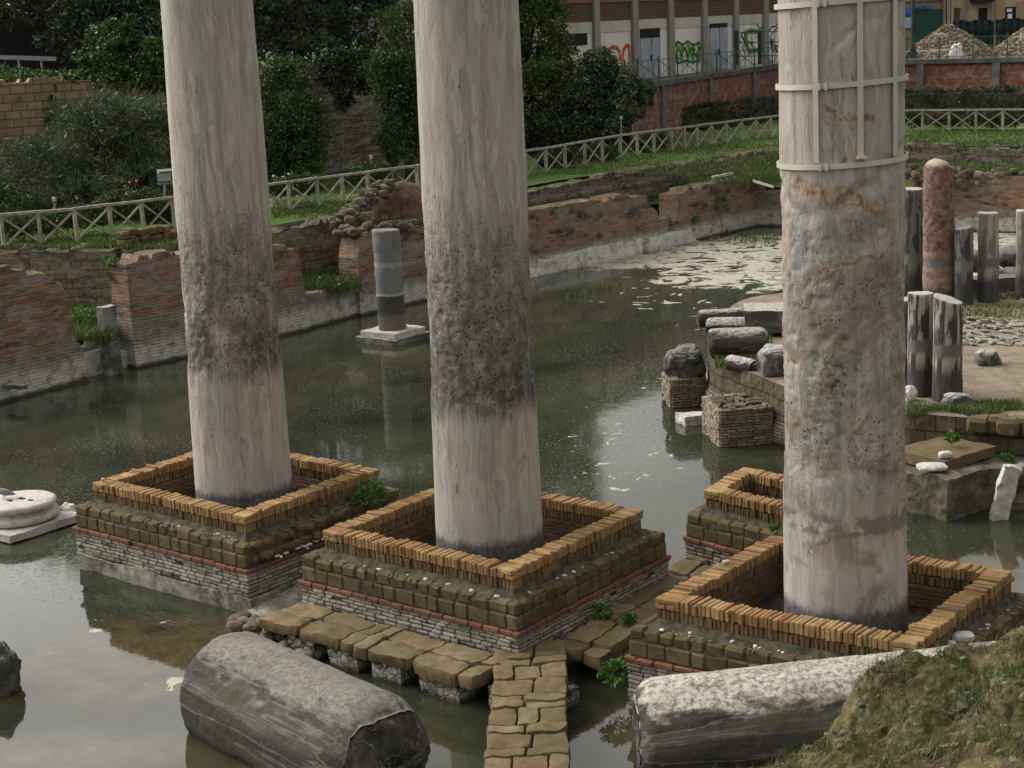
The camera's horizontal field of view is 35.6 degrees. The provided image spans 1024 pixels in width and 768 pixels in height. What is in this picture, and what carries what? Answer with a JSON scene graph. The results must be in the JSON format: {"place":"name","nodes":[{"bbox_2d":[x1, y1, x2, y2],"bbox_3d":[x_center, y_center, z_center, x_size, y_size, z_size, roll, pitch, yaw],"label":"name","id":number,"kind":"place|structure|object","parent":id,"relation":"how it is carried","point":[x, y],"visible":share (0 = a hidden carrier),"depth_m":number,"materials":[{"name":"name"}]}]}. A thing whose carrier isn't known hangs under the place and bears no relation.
{"place":"outdoors","nodes":[
{"label":"outdoors","id":0,"kind":"place"},
{"bbox_2d":[0,226,1023,767],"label":"pond surface","id":1,"kind":"object","parent":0,"point":[106,660],"depth_m":31.08,"materials":[{"name":"liquid"}]},
{"bbox_2d":[0,640,21,696],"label":"pond rock","id":2,"kind":"object","parent":1,"relation":"on","point":[10,669],"visible":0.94,"depth_m":20.73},
{"bbox_2d":[0,490,75,543],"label":"moulded marble plinth","id":3,"kind":"structure","parent":1,"relation":"on","point":[25,514],"depth_m":27.61,"materials":[{"name":"stone"}]},
{"bbox_2d":[0,265,87,402],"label":"ruined brick wall","id":4,"kind":"structure","parent":1,"relation":"on","point":[41,350],"depth_m":38.63,"materials":[{"name":"brick"}]},
{"bbox_2d":[96,304,122,375],"bbox_3d":[-10.217,-0.913,40.536,0.280,2.179,0.447,8,16,39],"label":"marble jamb","id":5,"kind":"object","parent":1,"relation":"on","point":[111,358],"visible":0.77,"depth_m":40.40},
{"bbox_2d":[108,244,310,368],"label":"ruined brick wall","id":6,"kind":"structure","parent":1,"relation":"on","point":[147,294],"depth_m":41.64,"materials":[{"name":"brick"}]},
{"bbox_2d":[72,452,400,611],"bbox_3d":[-4.352,2.435,25.682,4.234,2.069,3.540,7,16,38],"label":"brick pedestal","id":7,"kind":"object","parent":1,"relation":"on","point":[187,559],"visible":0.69,"depth_m":24.38,"materials":[{"name":"brick"}]},
{"bbox_2d":[160,0,292,509],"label":"marble column","id":8,"kind":"structure","parent":7,"relation":"on","point":[239,430],"depth_m":24.18,"materials":[{"name":"stone"}]},
{"bbox_2d":[250,501,392,562],"bbox_3d":[-2.917,2.165,24.399,0.462,0.338,3.136,7,16,38],"label":"pedestal rubble","id":9,"kind":"object","parent":7,"relation":"on","point":[269,540],"visible":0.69,"depth_m":23.89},
{"bbox_2d":[352,478,388,506],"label":"leafy weed","id":10,"kind":"object","parent":7,"relation":"on","point":[372,486],"visible":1,"depth_m":24.89,"materials":[{"name":"green plant"}]},
{"bbox_2d":[226,611,313,657],"bbox_3d":[-3.275,3.472,21.895,0.718,0.251,1.970,-14,17,-40],"label":"walkway rubble","id":11,"kind":"object","parent":1,"relation":"on","point":[242,620],"visible":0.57,"depth_m":22.11,"materials":[{"name":"stone"}]},
{"bbox_2d":[248,583,302,615],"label":"concrete ramp","id":12,"kind":"structure","parent":1,"relation":"on","point":[290,597],"depth_m":23.26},
{"bbox_2d":[179,631,430,767],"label":"fallen column","id":13,"kind":"structure","parent":1,"relation":"on","point":[251,699],"depth_m":17.96,"materials":[{"name":"stone"}]},
{"bbox_2d":[305,287,357,327],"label":"wall","id":14,"kind":"structure","parent":1,"relation":"on","point":[326,307],"depth_m":46.34,"materials":[{"name":"concrete"}]},
{"bbox_2d":[338,225,427,315],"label":"ruined brick wall","id":15,"kind":"structure","parent":1,"relation":"on","point":[356,255],"depth_m":47.66,"materials":[{"name":"brick"}]},
{"bbox_2d":[329,178,400,226],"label":"rubble stones","id":16,"kind":"object","parent":15,"relation":"on","point":[366,199],"visible":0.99,"depth_m":48.30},
{"bbox_2d":[332,219,418,237],"bbox_3d":[-4.120,-4.680,47.801,3.088,0.458,0.936,-13,17,-40],"label":"wall top rubble","id":17,"kind":"object","parent":15,"relation":"on","point":[345,231],"depth_m":47.43,"materials":[{"name":"stone"}]},
{"bbox_2d":[356,228,429,346],"bbox_3d":[-3.301,-2.535,43.209,1.488,3.350,1.486,7,16,37],"label":"column stub","id":18,"kind":"object","parent":1,"relation":"on","point":[393,329],"depth_m":42.89,"materials":[{"name":"grey stone"}]},
{"bbox_2d":[298,488,670,679],"bbox_3d":[-0.366,2.836,22.792,4.001,1.937,3.615,7,16,37],"label":"brick pedestal","id":19,"kind":"object","parent":1,"relation":"on","point":[398,537],"visible":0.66,"depth_m":21.59,"materials":[{"name":"brick"}]},
{"bbox_2d":[413,0,543,562],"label":"marble column","id":20,"kind":"structure","parent":19,"relation":"on","point":[487,481],"depth_m":21.26,"materials":[{"name":"stone"}]},
{"bbox_2d":[259,555,714,767],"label":"stone walkway","id":21,"kind":"structure","parent":1,"relation":"on","point":[530,706],"depth_m":20.27,"materials":[{"name":"stone"}]},
{"bbox_2d":[597,655,628,687],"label":"leafy weed","id":22,"kind":"object","parent":21,"relation":"on","point":[619,663],"visible":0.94,"depth_m":19.54,"materials":[{"name":"green plant"}]},
{"bbox_2d":[529,238,642,277],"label":"footing block","id":23,"kind":"structure","parent":1,"relation":"on","point":[585,257],"depth_m":55.13,"materials":[{"name":"concrete"}]},
{"bbox_2d":[528,193,660,268],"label":"ruined brick wall","id":24,"kind":"structure","parent":1,"relation":"on","point":[565,227],"depth_m":55.21,"materials":[{"name":"brick"}]},
{"bbox_2d":[412,226,780,330],"bbox_3d":[4.561,-3.774,52.722,3.622,0.280,22.805,6,15,33],"label":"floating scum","id":25,"kind":"object","parent":1,"relation":"on","point":[573,292],"visible":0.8,"depth_m":50.59,"materials":[{"name":"green plant"}]},
{"bbox_2d":[644,228,695,252],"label":"footing block","id":26,"kind":"structure","parent":1,"relation":"on","point":[665,240],"depth_m":58.48,"materials":[{"name":"stone"}]},
{"bbox_2d":[661,371,706,407],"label":"brick pier","id":27,"kind":"structure","parent":1,"relation":"on","point":[677,392],"depth_m":34.37,"materials":[{"name":"brick"}]},
{"bbox_2d":[663,343,705,378],"bbox_3d":[3.716,-0.458,34.558,0.843,0.804,0.865,-8,14,-24],"label":"boulder","id":28,"kind":"object","parent":27,"relation":"on","point":[686,360],"visible":0.98,"depth_m":34.29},
{"bbox_2d":[659,173,765,240],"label":"ruined brick wall","id":29,"kind":"structure","parent":1,"relation":"on","point":[680,207],"depth_m":60.55,"materials":[{"name":"brick"}]},
{"bbox_2d":[671,158,1023,183],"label":"wall top grass","id":30,"kind":"structure","parent":29,"relation":"on","point":[974,165],"depth_m":61.86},
{"bbox_2d":[683,467,783,564],"bbox_3d":[3.900,2.449,23.624,1.928,1.934,2.860,-14,17,-42],"label":"brick pedestal","id":31,"kind":"object","parent":1,"relation":"on","point":[737,512],"visible":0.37,"depth_m":23.31,"materials":[{"name":"brick"}]},
{"bbox_2d":[701,393,773,447],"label":"brick pier","id":32,"kind":"structure","parent":1,"relation":"on","point":[736,419],"depth_m":31.07,"materials":[{"name":"brick"}]},
{"bbox_2d":[757,190,781,226],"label":"pool wall","id":33,"kind":"structure","parent":1,"relation":"on","point":[768,207],"depth_m":62.84,"materials":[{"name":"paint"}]},
{"bbox_2d":[631,641,995,767],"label":"fallen column","id":34,"kind":"structure","parent":1,"relation":"on","point":[745,716],"depth_m":16.88,"materials":[{"name":"stone"}]},
{"bbox_2d":[624,535,1023,708],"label":"brick pedestal","id":35,"kind":"object","parent":1,"relation":"on","point":[739,599],"visible":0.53,"depth_m":18.98,"materials":[{"name":"brick"}]},
{"bbox_2d":[82,492,1023,659],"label":"mortar gravel","id":36,"kind":"structure","parent":35,"relation":"on","point":[273,533],"depth_m":21.32,"materials":[{"name":"stone"}]},
{"bbox_2d":[774,0,908,633],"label":"marble column","id":37,"kind":"structure","parent":35,"relation":"on","point":[840,87],"depth_m":18.11,"materials":[{"name":"beige stone"}]},
{"bbox_2d":[705,291,1023,457],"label":"round platform","id":38,"kind":"structure","parent":1,"relation":"on","point":[1003,431],"depth_m":30.78,"materials":[{"name":"stone"}]},
{"bbox_2d":[696,307,743,327],"bbox_3d":[4.923,-1.532,36.738,1.359,0.419,0.434,-4,13,-4],"label":"column drum","id":39,"kind":"object","parent":38,"relation":"on","point":[702,316],"depth_m":36.56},
{"bbox_2d":[707,327,768,356],"bbox_3d":[4.763,-0.881,33.599,1.283,0.634,0.632,-1,13,5],"label":"column drum","id":40,"kind":"object","parent":38,"relation":"on","point":[737,341],"depth_m":33.34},
{"bbox_2d":[744,302,782,333],"bbox_3d":[5.977,-1.493,35.742,1.548,0.553,1.139,-1,13,8],"label":"stone slab","id":41,"kind":"object","parent":38,"relation":"on","point":[768,317],"depth_m":35.26,"materials":[{"name":"stone"}]},
{"bbox_2d":[757,343,783,377],"bbox_3d":[5.240,-0.438,31.606,0.735,0.727,0.608,-3,13,0],"label":"capital fragment","id":42,"kind":"object","parent":38,"relation":"on","point":[770,356],"visible":0.62,"depth_m":31.38,"materials":[{"name":"stone"}]},
{"bbox_2d":[904,187,922,292],"bbox_3d":[9.932,-3.531,39.512,0.548,2.658,0.546,-3,13,0],"label":"column stub","id":43,"kind":"object","parent":38,"relation":"on","point":[913,260],"depth_m":39.28,"materials":[{"name":"black stone"}]},
{"bbox_2d":[907,291,933,395],"bbox_3d":[7.540,-0.757,29.375,0.503,1.911,0.499,-3,13,0],"label":"column stub","id":44,"kind":"object","parent":38,"relation":"on","point":[920,344],"depth_m":29.19,"materials":[{"name":"black stone"}]},
{"bbox_2d":[922,158,954,297],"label":"granite column","id":45,"kind":"structure","parent":38,"relation":"on","point":[938,226],"depth_m":38.05,"materials":[{"name":"stone"}]},
{"bbox_2d":[932,293,962,401],"bbox_3d":[7.902,-0.675,28.895,0.553,1.928,0.555,-3,13,0],"label":"column stub","id":46,"kind":"object","parent":38,"relation":"on","point":[947,376],"depth_m":28.70,"materials":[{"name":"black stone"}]},
{"bbox_2d":[954,226,973,304],"bbox_3d":[10.784,-2.838,38.030,0.446,1.876,0.447,-3,13,0],"label":"column stub","id":47,"kind":"object","parent":38,"relation":"on","point":[963,275],"depth_m":37.87,"materials":[{"name":"black stone"}]},
{"bbox_2d":[977,211,998,301],"bbox_3d":[11.443,-3.062,38.292,0.542,2.138,0.508,-3,13,0],"label":"column stub","id":48,"kind":"object","parent":38,"relation":"on","point":[988,258],"depth_m":38.11,"materials":[{"name":"stone"}]},
{"bbox_2d":[962,316,1023,346],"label":"broken paving","id":49,"kind":"structure","parent":38,"relation":"on","point":[971,332],"depth_m":34.56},
{"bbox_2d":[1015,209,1023,297],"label":"column stub","id":50,"kind":"object","parent":38,"relation":"on","point":[1019,282],"depth_m":38.50,"materials":[{"name":"stone"}]},
{"bbox_2d":[905,435,1009,521],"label":"masonry block","id":51,"kind":"structure","parent":1,"relation":"on","point":[963,484],"depth_m":26.39,"materials":[{"name":"stone"}]},
{"bbox_2d":[907,174,1023,232],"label":"pool wall","id":52,"kind":"structure","parent":1,"relation":"on","point":[1004,197],"depth_m":58.20,"materials":[{"name":"brick"}]},
{"bbox_2d":[905,163,1023,190],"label":"retaining wall rubble","id":53,"kind":"object","parent":52,"relation":"on","point":[963,181],"visible":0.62,"depth_m":58.58,"materials":[{"name":"stone"}]},
{"bbox_2d":[989,464,1021,520],"bbox_3d":[8.025,1.797,25.894,0.529,1.001,0.175,-3,13,-3],"label":"leaning slab","id":54,"kind":"object","parent":1,"relation":"on","point":[1006,487],"depth_m":25.84,"materials":[{"name":"stone"}]},
{"bbox_2d":[0,120,1023,248],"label":"garden lawn","id":55,"kind":"structure","parent":0,"point":[536,175],"depth_m":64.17,"materials":[{"name":"plant"}]},
{"bbox_2d":[0,175,34,218],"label":"leafy shrub","id":56,"kind":"object","parent":55,"relation":"on","point":[5,208],"visible":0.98,"depth_m":50.71,"materials":[{"name":"green plant"}]},
{"bbox_2d":[3,213,60,238],"bbox_3d":[-14.311,-4.709,47.300,1.894,0.803,1.048,-3,13,0],"label":"flowering plant","id":57,"kind":"object","parent":55,"relation":"on","point":[21,221],"visible":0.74,"depth_m":47.18,"materials":[{"name":"green plant"}]},
{"bbox_2d":[51,201,116,231],"bbox_3d":[-12.935,-5.036,47.862,2.142,0.918,1.184,-3,13,0],"label":"flowering plant","id":58,"kind":"object","parent":55,"relation":"on","point":[85,213],"visible":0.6,"depth_m":47.72,"materials":[{"name":"green plant"}]},
{"bbox_2d":[0,82,173,220],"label":"oleander bush","id":59,"kind":"object","parent":55,"relation":"on","point":[117,120],"visible":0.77,"depth_m":52.39,"materials":[{"name":"green plant"}]},
{"bbox_2d":[94,186,162,216],"bbox_3d":[-11.739,-5.565,48.762,2.195,0.938,1.175,-3,13,0],"label":"flowering plant","id":60,"kind":"object","parent":55,"relation":"on","point":[112,197],"visible":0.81,"depth_m":48.61,"materials":[{"name":"green plant"}]},
{"bbox_2d":[0,76,271,204],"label":"terrace wall","id":61,"kind":"structure","parent":55,"relation":"on","point":[23,105],"depth_m":58.73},
{"bbox_2d":[42,12,165,132],"bbox_3d":[-15.235,-11.746,60.316,5.293,4.444,3.753,-5,13,-11],"label":"climbing vine","id":62,"kind":"object","parent":61,"relation":"attached to","point":[113,54],"visible":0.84,"depth_m":59.79,"materials":[{"name":"green plant"}]},
{"bbox_2d":[115,225,177,246],"bbox_3d":[-10.452,-4.305,45.809,0.482,0.527,2.002,8,16,39],"label":"tuff block stack","id":63,"kind":"object","parent":55,"relation":"on","point":[145,234],"visible":0.91,"depth_m":45.51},
{"bbox_2d":[268,170,322,198],"bbox_3d":[-7.251,-6.672,53.191,1.809,0.967,1.156,2,14,21],"label":"flowering plant","id":64,"kind":"object","parent":55,"relation":"on","point":[303,187],"visible":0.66,"depth_m":53.04,"materials":[{"name":"green plant"}]},
{"bbox_2d":[258,51,340,188],"bbox_3d":[-8.327,-9.768,59.716,3.862,5.264,3.865,-3,13,0],"label":"round bush","id":65,"kind":"object","parent":55,"relation":"on","point":[294,144],"visible":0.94,"depth_m":58.93,"materials":[{"name":"green plant"}]},
{"bbox_2d":[312,0,406,166],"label":"tall evergreen","id":66,"kind":"object","parent":55,"relation":"on","point":[340,28],"visible":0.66,"depth_m":65.23,"materials":[{"name":"green plant"}]},
{"bbox_2d":[336,160,397,186],"bbox_3d":[-5.030,-7.316,55.342,2.157,0.954,1.222,-3,13,0],"label":"flowering plant","id":67,"kind":"object","parent":55,"relation":"on","point":[356,179],"visible":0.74,"depth_m":55.24,"materials":[{"name":"green plant"}]},
{"bbox_2d":[361,0,419,178],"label":"bushy tree","id":68,"kind":"object","parent":55,"relation":"on","point":[391,55],"visible":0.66,"depth_m":60.30,"materials":[{"name":"green plant"}]},
{"bbox_2d":[360,181,423,226],"bbox_3d":[-3.556,-5.649,50.519,2.804,1.623,2.529,-3,13,0],"label":"earth heap","id":69,"kind":"object","parent":55,"relation":"on","point":[405,201],"visible":0.26,"depth_m":49.56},
{"bbox_2d":[266,59,635,174],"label":"terrace wall","id":70,"kind":"structure","parent":55,"relation":"on","point":[356,124],"depth_m":65.71,"materials":[{"name":"stone"}]},
{"bbox_2d":[312,46,372,113],"bbox_3d":[-6.500,-11.944,62.564,2.664,2.680,2.043,-3,13,0],"label":"ivy curtain","id":71,"kind":"object","parent":70,"relation":"hanging from","point":[346,74],"visible":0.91,"depth_m":62.11,"materials":[{"name":"green plant"}]},
{"bbox_2d":[408,0,587,144],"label":"broad tree","id":72,"kind":"object","parent":55,"relation":"on","point":[542,62],"visible":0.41,"depth_m":71.34,"materials":[{"name":"green plant"}]},
{"bbox_2d":[0,108,1023,248],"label":"timber fence","id":73,"kind":"object","parent":55,"relation":"on","point":[288,187],"visible":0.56,"depth_m":56.10,"materials":[{"name":"wood"}]},
{"bbox_2d":[533,144,585,168],"bbox_3d":[1.881,-9.001,63.092,2.132,1.037,1.055,-3,13,0],"label":"flowering plant","id":74,"kind":"object","parent":55,"relation":"on","point":[556,151],"visible":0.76,"depth_m":62.95,"materials":[{"name":"green plant"}]},
{"bbox_2d":[524,110,617,155],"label":"shade shrub","id":75,"kind":"object","parent":55,"relation":"on","point":[532,131],"visible":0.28,"depth_m":69.80,"materials":[{"name":"green plant"}]},
{"bbox_2d":[364,0,778,187],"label":"warehouse","id":76,"kind":"structure","parent":55,"relation":"on","point":[633,30],"depth_m":88.14,"materials":[{"name":"white paint"}]},
{"bbox_2d":[640,37,660,77],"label":"door","id":77,"kind":"structure","parent":76,"relation":"in","point":[650,48],"depth_m":86.67,"materials":[{"name":"grey metal"}]},
{"bbox_2d":[709,27,727,70],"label":"door","id":78,"kind":"structure","parent":76,"relation":"in","point":[718,37],"depth_m":92.60,"materials":[{"name":"grey metal"}]},
{"bbox_2d":[557,45,635,145],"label":"ivy column","id":79,"kind":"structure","parent":55,"relation":"on","point":[601,81],"depth_m":69.85,"materials":[{"name":"green plant"}]},
{"bbox_2d":[601,72,656,138],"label":"hanging ivy","id":80,"kind":"object","parent":79,"relation":"hanging from","point":[629,93],"visible":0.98,"depth_m":69.07,"materials":[{"name":"green plant"}]},
{"bbox_2d":[596,92,778,139],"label":"rose hedge","id":81,"kind":"object","parent":55,"relation":"on","point":[747,107],"visible":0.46,"depth_m":81.80,"materials":[{"name":"green plant"}]},
{"bbox_2d":[625,63,778,143],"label":"street wall","id":82,"kind":"structure","parent":55,"relation":"on","point":[673,97],"depth_m":81.26,"materials":[{"name":"brick"}]},
{"bbox_2d":[614,44,778,80],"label":"street railing","id":83,"kind":"object","parent":82,"relation":"on","point":[697,56],"visible":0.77,"depth_m":81.18,"materials":[{"name":"metal"}]},
{"bbox_2d":[905,57,1023,93],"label":"street wall","id":84,"kind":"structure","parent":55,"relation":"on","point":[953,73],"depth_m":87.64,"materials":[{"name":"brick"}]},
{"bbox_2d":[905,32,1023,59],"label":"street railing","id":85,"kind":"object","parent":84,"relation":"on","point":[956,47],"visible":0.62,"depth_m":87.72,"materials":[{"name":"metal"}]},
{"bbox_2d":[905,82,1023,122],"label":"clipped hedge","id":86,"kind":"object","parent":55,"relation":"on","point":[966,98],"visible":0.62,"depth_m":76.65,"materials":[{"name":"green plant"}]},
{"bbox_2d":[523,56,1023,96],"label":"street","id":87,"kind":"structure","parent":0,"point":[674,76],"depth_m":87.22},
{"bbox_2d":[905,0,945,50],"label":"tan building","id":88,"kind":"structure","parent":87,"relation":"on","point":[930,16],"depth_m":105.40,"materials":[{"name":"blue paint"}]},
{"bbox_2d":[905,24,996,58],"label":"rubble heap","id":89,"kind":"object","parent":87,"relation":"on","point":[948,30],"visible":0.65,"depth_m":93.00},
{"bbox_2d":[953,19,994,48],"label":"netting screen","id":90,"kind":"object","parent":87,"relation":"on","point":[975,27],"visible":0.46,"depth_m":100.36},
{"bbox_2d":[946,0,1023,47],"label":"yellow building","id":91,"kind":"structure","parent":87,"relation":"on","point":[972,10],"depth_m":105.89,"materials":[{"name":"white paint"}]},
{"bbox_2d":[993,27,1023,56],"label":"rubble heap","id":92,"kind":"object","parent":87,"relation":"on","point":[1002,47],"visible":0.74,"depth_m":93.37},
{"bbox_2d":[649,179,913,204],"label":"rough ground","id":93,"kind":"structure","parent":0,"point":[779,184],"depth_m":63.76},
{"bbox_2d":[610,147,780,208],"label":"retaining wall","id":94,"kind":"structure","parent":93,"relation":"on","point":[650,186],"depth_m":61.60,"materials":[{"name":"stone"}]},
{"bbox_2d":[903,139,1023,168],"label":"retaining wall","id":95,"kind":"structure","parent":93,"relation":"on","point":[920,149],"depth_m":64.14,"materials":[{"name":"stone"}]},
{"bbox_2d":[710,620,1023,767],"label":"grassy mound","id":96,"kind":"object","parent":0,"point":[936,671],"depth_m":15.66,"materials":[{"name":"plant"}]},
{"bbox_2d":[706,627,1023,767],"bbox_3d":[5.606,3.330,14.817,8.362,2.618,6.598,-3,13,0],"label":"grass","id":97,"kind":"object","parent":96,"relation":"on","point":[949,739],"visible":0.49,"depth_m":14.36,"materials":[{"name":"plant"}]},
{"bbox_2d":[764,634,1023,767],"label":"bank pebbles","id":98,"kind":"object","parent":96,"relation":"on","point":[1013,758],"visible":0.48,"depth_m":15.45,"materials":[{"name":"stone"}]},
{"bbox_2d":[713,289,1023,415],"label":"platform grass","id":99,"kind":"structure","parent":0,"point":[989,406],"depth_m":28.44,"materials":[{"name":"plant"}]},
{"label":"upper terrace","id":100,"kind":"structure","parent":0,"visible":0},
{"bbox_2d":[0,63,52,82],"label":"wall top greenery","id":101,"kind":"object","parent":100,"relation":"on","point":[5,73],"depth_m":60.42,"materials":[{"name":"green plant"}]},
{"bbox_2d":[0,17,106,82],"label":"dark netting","id":102,"kind":"object","parent":100,"relation":"on","point":[16,40],"visible":0.21,"depth_m":70.19,"materials":[{"name":"fabric"}]},
{"bbox_2d":[0,0,161,70],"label":"overhanging tree","id":103,"kind":"object","parent":100,"relation":"on","point":[90,12],"visible":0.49,"depth_m":63.84,"materials":[{"name":"green plant"}]},
{"bbox_2d":[0,0,379,52],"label":"distant woods","id":104,"kind":"object","parent":100,"relation":"on","point":[326,2],"visible":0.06,"depth_m":80.36,"materials":[{"name":"green plant"}]},
{"bbox_2d":[253,0,346,65],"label":"hanging tree","id":105,"kind":"object","parent":100,"relation":"on","point":[293,38],"visible":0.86,"depth_m":63.64,"materials":[{"name":"green plant"}]},
{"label":"room floor","id":106,"kind":"structure","parent":0,"visible":0},
{"bbox_2d":[0,244,38,270],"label":"brick room wall","id":107,"kind":"structure","parent":106,"relation":"on","point":[18,258],"depth_m":45.39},
{"bbox_2d":[21,243,120,307],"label":"tuff room wall","id":108,"kind":"structure","parent":106,"relation":"on","point":[78,272],"depth_m":45.12,"materials":[{"name":"stone"}]},
{"bbox_2d":[273,215,357,274],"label":"tuff room wall","id":109,"kind":"structure","parent":106,"relation":"on","point":[315,243],"depth_m":48.67,"materials":[{"name":"stone"}]},
{"bbox_2d":[68,204,658,340],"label":"weeds","id":110,"kind":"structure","parent":106,"relation":"on","point":[90,331],"depth_m":45.94,"materials":[{"name":"plant"}]},
{"bbox_2d":[527,182,570,206],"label":"tuff room wall","id":111,"kind":"structure","parent":106,"relation":"on","point":[550,193],"depth_m":56.52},
{"bbox_2d":[560,172,625,199],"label":"tuff room wall","id":112,"kind":"structure","parent":106,"relation":"on","point":[597,184],"depth_m":58.62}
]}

